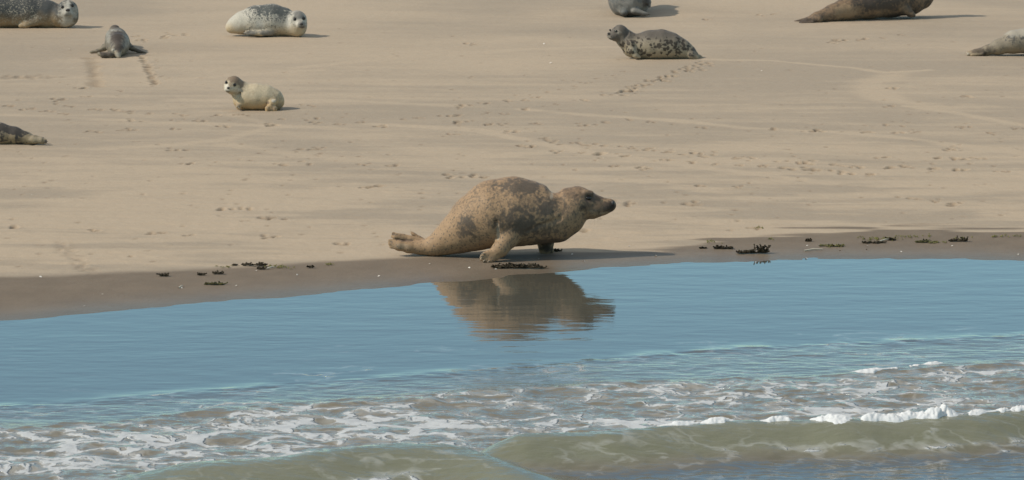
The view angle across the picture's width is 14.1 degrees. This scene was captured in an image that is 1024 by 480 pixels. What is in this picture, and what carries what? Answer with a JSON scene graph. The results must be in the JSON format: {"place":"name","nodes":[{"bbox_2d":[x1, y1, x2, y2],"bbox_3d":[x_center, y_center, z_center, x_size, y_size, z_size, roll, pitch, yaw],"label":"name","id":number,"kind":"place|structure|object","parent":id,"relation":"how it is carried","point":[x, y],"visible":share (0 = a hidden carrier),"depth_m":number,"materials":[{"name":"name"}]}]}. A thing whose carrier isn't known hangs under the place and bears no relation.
{"place":"outdoors","nodes":[
{"label":"outdoors","id":0,"kind":"place"},
{"bbox_2d":[0,0,1023,320],"bbox_3d":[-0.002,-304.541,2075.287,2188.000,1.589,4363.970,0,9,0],"label":"sand","id":1,"kind":"structure","parent":0,"point":[130,180],"depth_m":42.75,"materials":[{"name":"beige sand"}]},
{"bbox_2d":[0,122,47,144],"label":"harbour seal","id":2,"kind":"object","parent":1,"relation":"on","point":[9,134],"visible":1,"depth_m":42.32,"materials":[{"name":"fur"}]},
{"bbox_2d":[0,0,78,27],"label":"harbour seal","id":3,"kind":"object","parent":1,"relation":"on","point":[34,14],"visible":1,"depth_m":54.32,"materials":[{"name":"fur"}]},
{"bbox_2d":[90,25,146,57],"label":"seal pup","id":4,"kind":"object","parent":1,"relation":"on","point":[117,44],"visible":1,"depth_m":51.04,"materials":[{"name":"fur"}]},
{"bbox_2d":[156,272,168,275],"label":"seaweed clump","id":5,"kind":"object","parent":1,"relation":"on","point":[164,274],"visible":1,"depth_m":34.16,"materials":[{"name":"black plant"}]},
{"bbox_2d":[204,281,227,284],"bbox_3d":[-2.423,0.350,33.769,0.196,0.032,0.064,0,9,0],"label":"seaweed clump","id":6,"kind":"object","parent":1,"relation":"on","point":[214,283],"visible":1,"depth_m":33.76,"materials":[{"name":"plant"}]},
{"bbox_2d":[212,270,223,273],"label":"seaweed clump","id":7,"kind":"object","parent":1,"relation":"on","point":[217,272],"visible":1,"depth_m":34.28,"materials":[{"name":"plant"}]},
{"bbox_2d":[241,262,257,265],"bbox_3d":[-2.201,0.201,34.708,0.167,0.030,0.066,1,9,8],"label":"seaweed clump","id":8,"kind":"object","parent":1,"relation":"on","point":[246,263],"visible":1,"depth_m":34.71,"materials":[{"name":"plant"}]},
{"bbox_2d":[224,76,283,110],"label":"seal pup","id":9,"kind":"object","parent":1,"relation":"on","point":[252,96],"visible":1,"depth_m":45.26,"materials":[{"name":"beige fur"}]},
{"bbox_2d":[258,261,267,265],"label":"seaweed clump","id":10,"kind":"object","parent":1,"relation":"on","point":[261,263],"visible":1,"depth_m":34.69,"materials":[{"name":"plant"}]},
{"bbox_2d":[225,4,306,36],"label":"harbour seal","id":11,"kind":"object","parent":1,"relation":"on","point":[267,20],"visible":1,"depth_m":53.23,"materials":[{"name":"white fur"}]},
{"bbox_2d":[388,176,615,262],"bbox_3d":[-0.084,-0.190,35.203,1.947,0.703,0.650,0,9,0],"label":"grey seal","id":12,"kind":"object","parent":1,"relation":"on","point":[499,218],"visible":1,"depth_m":35.04,"materials":[{"name":"fur"}]},
{"bbox_2d":[491,263,546,267],"bbox_3d":[0.059,0.209,34.683,0.476,0.052,0.143,0,9,0],"label":"seaweed clump","id":13,"kind":"object","parent":1,"relation":"on","point":[513,265],"visible":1,"depth_m":34.66,"materials":[{"name":"plant"}]},
{"bbox_2d":[216,226,1021,268],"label":"weed litter","id":14,"kind":"object","parent":1,"relation":"on","point":[870,238],"visible":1,"depth_m":36.20,"materials":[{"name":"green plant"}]},
{"bbox_2d":[608,0,650,16],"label":"harbour seal","id":15,"kind":"object","parent":1,"relation":"on","point":[629,8],"visible":1,"depth_m":55.95,"materials":[{"name":"fur"}]},
{"bbox_2d":[607,25,703,58],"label":"harbour seal","id":16,"kind":"object","parent":1,"relation":"on","point":[657,44],"visible":1,"depth_m":50.55,"materials":[{"name":"fur"}]},
{"bbox_2d":[713,245,733,248],"bbox_3d":[1.828,0.057,35.717,0.183,0.037,0.065,0,9,0],"label":"seaweed clump","id":17,"kind":"object","parent":1,"relation":"on","point":[722,247],"visible":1,"depth_m":35.70,"materials":[{"name":"plant"}]},
{"bbox_2d":[736,244,770,252],"bbox_3d":[2.079,0.071,35.487,0.307,0.084,0.099,-1,9,-6],"label":"seaweed clump","id":18,"kind":"object","parent":1,"relation":"on","point":[761,249],"visible":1,"depth_m":35.47,"materials":[{"name":"black plant"}]},
{"bbox_2d":[819,244,843,246],"bbox_3d":[2.778,0.043,35.870,0.220,0.023,0.070,1,9,8],"label":"seaweed clump","id":19,"kind":"object","parent":1,"relation":"on","point":[831,245],"visible":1,"depth_m":35.85,"materials":[{"name":"green plant"}]},
{"bbox_2d":[795,0,932,22],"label":"harbour seal","id":20,"kind":"object","parent":1,"relation":"on","point":[842,10],"visible":1,"depth_m":55.48,"materials":[{"name":"brown fur"}]},
{"bbox_2d":[862,241,886,242],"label":"seaweed clump","id":21,"kind":"object","parent":1,"relation":"on","point":[874,242],"visible":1,"depth_m":36.02,"materials":[{"name":"green plant"}]},
{"bbox_2d":[915,239,936,242],"bbox_3d":[3.625,0.006,36.059,0.209,0.036,0.075,0,9,3],"label":"seaweed clump","id":22,"kind":"object","parent":1,"relation":"on","point":[923,241],"visible":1,"depth_m":36.05,"materials":[{"name":"green plant"}]},
{"bbox_2d":[948,235,967,241],"bbox_3d":[3.909,-0.013,36.123,0.178,0.049,0.064,1,9,5],"label":"seaweed clump","id":23,"kind":"object","parent":1,"relation":"on","point":[964,239],"visible":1,"depth_m":36.11,"materials":[{"name":"plant"}]},
{"bbox_2d":[966,28,1023,55],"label":"harbour seal","id":24,"kind":"object","parent":1,"relation":"on","point":[1010,42],"visible":1,"depth_m":50.92,"materials":[{"name":"fur"}]},
{"bbox_2d":[0,258,1023,479],"bbox_3d":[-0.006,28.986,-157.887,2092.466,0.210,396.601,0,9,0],"label":"sea","id":25,"kind":"structure","parent":0,"point":[601,373],"depth_m":29.55,"materials":[{"name":"liquid"}]},
{"bbox_2d":[658,361,1023,425],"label":"crest foam","id":26,"kind":"object","parent":25,"relation":"on","point":[937,412],"visible":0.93,"depth_m":27.21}
]}

